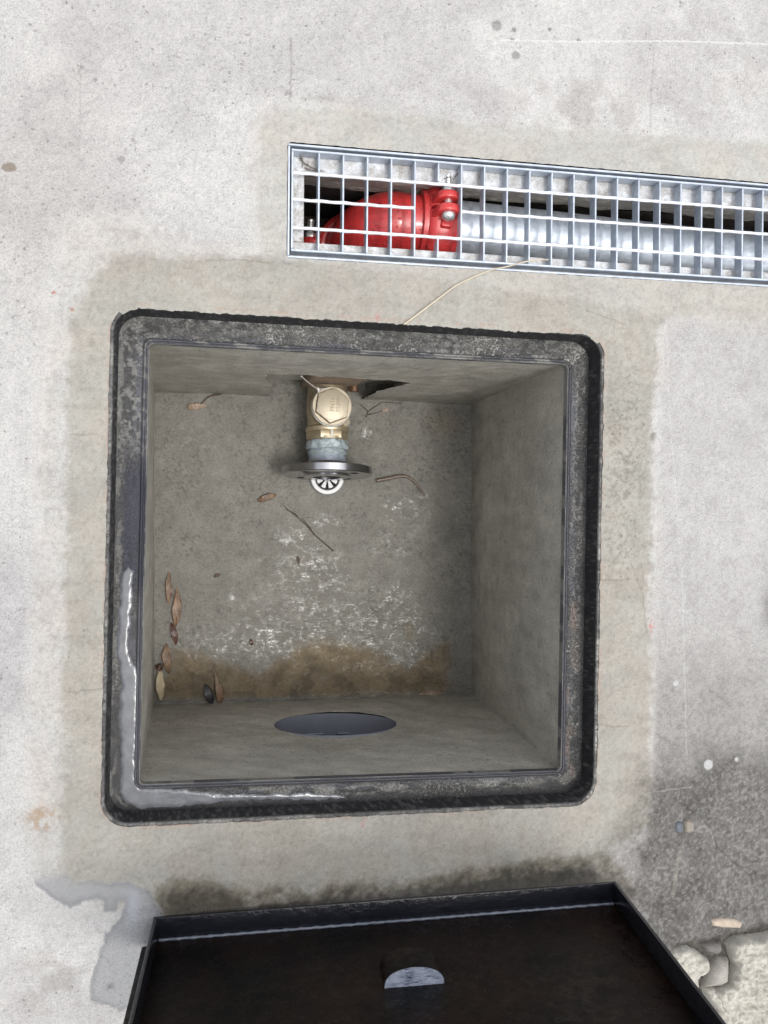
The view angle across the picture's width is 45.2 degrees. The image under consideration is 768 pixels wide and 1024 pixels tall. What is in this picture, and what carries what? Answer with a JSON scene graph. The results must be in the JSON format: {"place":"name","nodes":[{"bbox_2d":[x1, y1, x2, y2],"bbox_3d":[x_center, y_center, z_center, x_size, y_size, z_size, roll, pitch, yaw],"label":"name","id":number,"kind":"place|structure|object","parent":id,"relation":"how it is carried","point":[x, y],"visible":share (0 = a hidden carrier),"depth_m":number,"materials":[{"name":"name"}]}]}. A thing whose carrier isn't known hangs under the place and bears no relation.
{"place":"outdoors","nodes":[
{"label":"outdoors","id":0,"kind":"place"},
{"bbox_2d":[204,684,213,703],"bbox_3d":[-0.331,0.346,1.744,0.016,0.009,0.045,-19,94,-11],"label":"seed pod","id":1,"kind":"object","parent":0,"point":[208,694],"visible":0.99,"depth_m":1.74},
{"bbox_2d":[0,0,767,1023],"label":"ground","id":2,"kind":"structure","parent":0,"point":[144,154],"depth_m":1.26,"materials":[{"name":"concrete"}]},
{"bbox_2d":[140,345,563,781],"bbox_3d":[-0.080,0.075,1.553,0.704,0.490,0.658,1,90,-11],"label":"inspection pit","id":3,"kind":"object","parent":2,"relation":"in","point":[402,595],"visible":0.94,"depth_m":1.75,"materials":[{"name":"grey concrete"}]},
{"bbox_2d":[155,664,164,699],"bbox_3d":[-0.419,0.319,1.725,0.018,0.012,0.071,1,90,-11],"label":"dead leaf","id":4,"kind":"object","parent":3,"relation":"on","point":[160,684],"visible":1,"depth_m":1.72,"materials":[{"name":"beige plant"}]},
{"bbox_2d":[161,643,170,674],"bbox_3d":[-0.408,0.276,1.728,0.017,0.009,0.061,-11,92,-11],"label":"dead leaf","id":5,"kind":"object","parent":3,"relation":"on","point":[166,658],"visible":1,"depth_m":1.73,"materials":[{"name":"brown plant"}]},
{"bbox_2d":[165,570,172,603],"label":"dead leaf","id":6,"kind":"object","parent":3,"relation":"on","point":[168,588],"visible":1,"depth_m":1.73,"materials":[{"name":"brown plant"}]},
{"bbox_2d":[170,623,177,644],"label":"dead leaf","id":7,"kind":"object","parent":3,"relation":"on","point":[173,633],"visible":1,"depth_m":1.73,"materials":[{"name":"brown plant"}]},
{"bbox_2d":[171,587,181,626],"bbox_3d":[-0.389,0.179,1.731,0.017,0.010,0.077,8,89,-11],"label":"dead leaf","id":8,"kind":"object","parent":3,"relation":"on","point":[176,608],"visible":1,"depth_m":1.73,"materials":[{"name":"brown plant"}]},
{"bbox_2d":[186,393,220,409],"bbox_3d":[-0.338,-0.206,1.738,0.069,0.010,0.016,-24,95,-10],"label":"dead leaf","id":9,"kind":"object","parent":3,"relation":"on","point":[193,406],"visible":1,"depth_m":1.73,"materials":[{"name":"beige plant"}]},
{"bbox_2d":[214,670,223,702],"bbox_3d":[-0.313,0.332,1.748,0.016,0.009,0.067,-6,92,-11],"label":"dead leaf","id":10,"kind":"object","parent":3,"relation":"on","point":[219,690],"visible":1,"depth_m":1.75,"materials":[{"name":"brown plant"}]},
{"bbox_2d":[258,493,276,501],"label":"dead leaf","id":11,"kind":"object","parent":3,"relation":"on","point":[266,497],"visible":1,"depth_m":1.76,"materials":[{"name":"brown plant"}]},
{"bbox_2d":[157,696,381,701],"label":"joint","id":12,"kind":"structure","parent":3,"relation":"attached to","point":[265,699],"depth_m":1.77,"materials":[{"name":"grey concrete"}]},
{"bbox_2d":[284,505,333,550],"bbox_3d":[-0.144,0.031,1.783,0.130,0.002,0.009,43,83,-9],"label":"twig","id":13,"kind":"object","parent":3,"relation":"on","point":[307,525],"visible":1,"depth_m":1.78,"materials":[{"name":"brown wood"}]},
{"bbox_2d":[310,480,343,494],"bbox_3d":[-0.110,-0.066,1.783,0.068,0.006,0.068,1,90,-11],"label":"drain strainer","id":14,"kind":"object","parent":3,"relation":"on","point":[326,487],"visible":0.4,"depth_m":1.78,"materials":[{"name":"white plastic"}]},
{"bbox_2d":[274,713,395,737],"bbox_3d":[-0.086,0.502,1.603,0.240,0.200,0.268,1,90,-11],"label":"drain pipe","id":15,"kind":"object","parent":3,"relation":"attached to","point":[329,725],"visible":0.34,"depth_m":1.68,"materials":[{"name":"grey plastic"}]},
{"bbox_2d":[266,374,408,391],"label":"wall recess","id":16,"kind":"structure","parent":3,"relation":"in","point":[351,384],"depth_m":1.70,"materials":[{"name":"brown concrete"}]},
{"bbox_2d":[282,384,371,480],"bbox_3d":[-0.105,-0.196,1.715,0.167,0.167,0.266,1,85,-11],"label":"outlet valve","id":17,"kind":"object","parent":16,"relation":"attached to","point":[329,409],"visible":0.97,"depth_m":1.67,"materials":[{"name":"metal"}]},
{"bbox_2d":[301,376,326,391],"bbox_3d":[-0.119,-0.219,1.580,0.062,0.139,0.009,1,90,-11],"label":"wire tie","id":18,"kind":"object","parent":17,"relation":"hanging from","point":[318,389],"visible":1,"depth_m":1.63,"materials":[{"name":"white plastic"}]},
{"bbox_2d":[100,307,603,826],"bbox_3d":[-0.030,0.076,1.289,0.692,0.051,0.686,1,90,-11],"label":"cast iron surround","id":19,"kind":"object","parent":3,"relation":"on","point":[136,335],"visible":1,"depth_m":1.30,"materials":[{"name":"black metal"}]},
{"bbox_2d":[117,567,344,808],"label":"water","id":20,"kind":"structure","parent":19,"relation":"on","point":[131,792],"depth_m":1.24,"materials":[{"name":"liquid"}]},
{"bbox_2d":[360,402,401,416],"bbox_3d":[-0.006,-0.203,1.809,0.086,0.002,0.028,-7,92,-11],"label":"twig","id":21,"kind":"object","parent":3,"relation":"on","point":[374,407],"visible":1,"depth_m":1.80,"materials":[{"name":"brown wood"}]},
{"bbox_2d":[376,474,424,495],"bbox_3d":[0.036,-0.059,1.815,0.106,0.009,0.031,15,87,-11],"label":"bent stem","id":22,"kind":"object","parent":3,"relation":"on","point":[382,479],"visible":1,"depth_m":1.81,"materials":[{"name":"brown plant"}]},
{"bbox_2d":[418,691,441,694],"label":"leaf","id":23,"kind":"object","parent":3,"relation":"on","point":[430,693],"visible":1,"depth_m":1.83,"materials":[{"name":"brown plant"}]},
{"bbox_2d":[123,881,725,1023],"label":"manhole cover","id":24,"kind":"object","parent":2,"relation":"on","point":[594,953],"visible":1,"depth_m":1.14,"materials":[{"name":"black metal"}]},
{"bbox_2d":[404,259,548,324],"bbox_3d":[0.126,-0.317,1.283,0.232,0.008,0.023,-26,95,-10],"label":"straw","id":25,"kind":"object","parent":2,"relation":"on","point":[426,307],"visible":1,"depth_m":1.28,"materials":[{"name":"beige plant"}]},
{"bbox_2d":[291,142,767,232],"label":"pipe trench","id":26,"kind":"object","parent":2,"relation":"in","point":[330,189],"visible":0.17,"depth_m":1.41,"materials":[{"name":"concrete"}]},
{"bbox_2d":[286,143,767,286],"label":"channel frame","id":27,"kind":"object","parent":26,"relation":"in","point":[356,168],"visible":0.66,"depth_m":1.31,"materials":[{"name":"metal"}]},
{"bbox_2d":[299,156,324,171],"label":"dry grass","id":28,"kind":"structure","parent":27,"relation":"on","point":[302,160],"depth_m":1.26,"materials":[{"name":"beige plant"}]},
{"bbox_2d":[289,148,767,283],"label":"steel grating","id":29,"kind":"object","parent":27,"relation":"on","point":[759,209],"visible":1,"depth_m":1.32,"materials":[{"name":"metal"}]},
{"bbox_2d":[304,173,767,271],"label":"pipe","id":30,"kind":"object","parent":26,"relation":"in","point":[437,210],"depth_m":1.35,"materials":[{"name":"metal"}]},
{"bbox_2d":[675,821,682,832],"bbox_3d":[0.435,0.464,1.356,0.015,0.006,0.020,1,90,-11],"label":"pebble","id":31,"kind":"object","parent":2,"relation":"on","point":[679,826],"visible":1,"depth_m":1.35,"materials":[{"name":"grey stone"}]},
{"bbox_2d":[683,819,693,831],"bbox_3d":[0.449,0.463,1.358,0.018,0.007,0.022,1,90,-11],"label":"pebble","id":32,"kind":"object","parent":2,"relation":"on","point":[688,826],"visible":1,"depth_m":1.35,"materials":[{"name":"beige stone"}]},
{"bbox_2d":[671,944,709,987],"bbox_3d":[0.446,0.674,1.365,0.076,0.032,0.063,35,84,-9],"label":"mortar rubble","id":33,"kind":"object","parent":2,"relation":"on","point":[694,963],"visible":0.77,"depth_m":1.36,"materials":[{"name":"grey concrete"}]},
{"bbox_2d":[699,940,721,953],"bbox_3d":[0.489,0.652,1.376,0.038,0.014,0.024,1,90,-11],"label":"stone chip","id":34,"kind":"object","parent":2,"relation":"on","point":[713,946],"visible":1,"depth_m":1.37,"materials":[{"name":"grey stone"}]},
{"bbox_2d":[700,955,727,986],"bbox_3d":[0.495,0.687,1.378,0.048,0.026,0.048,1,90,-11],"label":"mortar rubble","id":35,"kind":"object","parent":2,"relation":"on","point":[716,974],"visible":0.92,"depth_m":1.37,"materials":[{"name":"grey concrete"}]},
{"bbox_2d":[700,986,738,1023],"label":"mortar rubble","id":36,"kind":"object","parent":2,"relation":"on","point":[710,995],"visible":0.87,"depth_m":1.36,"materials":[{"name":"grey concrete"}]},
{"bbox_2d":[711,918,741,927],"bbox_3d":[0.511,0.612,1.372,0.053,0.006,0.016,7,89,-11],"label":"stone chip","id":37,"kind":"object","parent":2,"relation":"on","point":[726,922],"visible":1,"depth_m":1.37,"materials":[{"name":"beige stone"}]},
{"bbox_2d":[714,930,767,1023],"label":"mortar rubble","id":38,"kind":"object","parent":2,"relation":"on","point":[744,989],"visible":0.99,"depth_m":1.37,"materials":[{"name":"grey concrete"}]}
]}

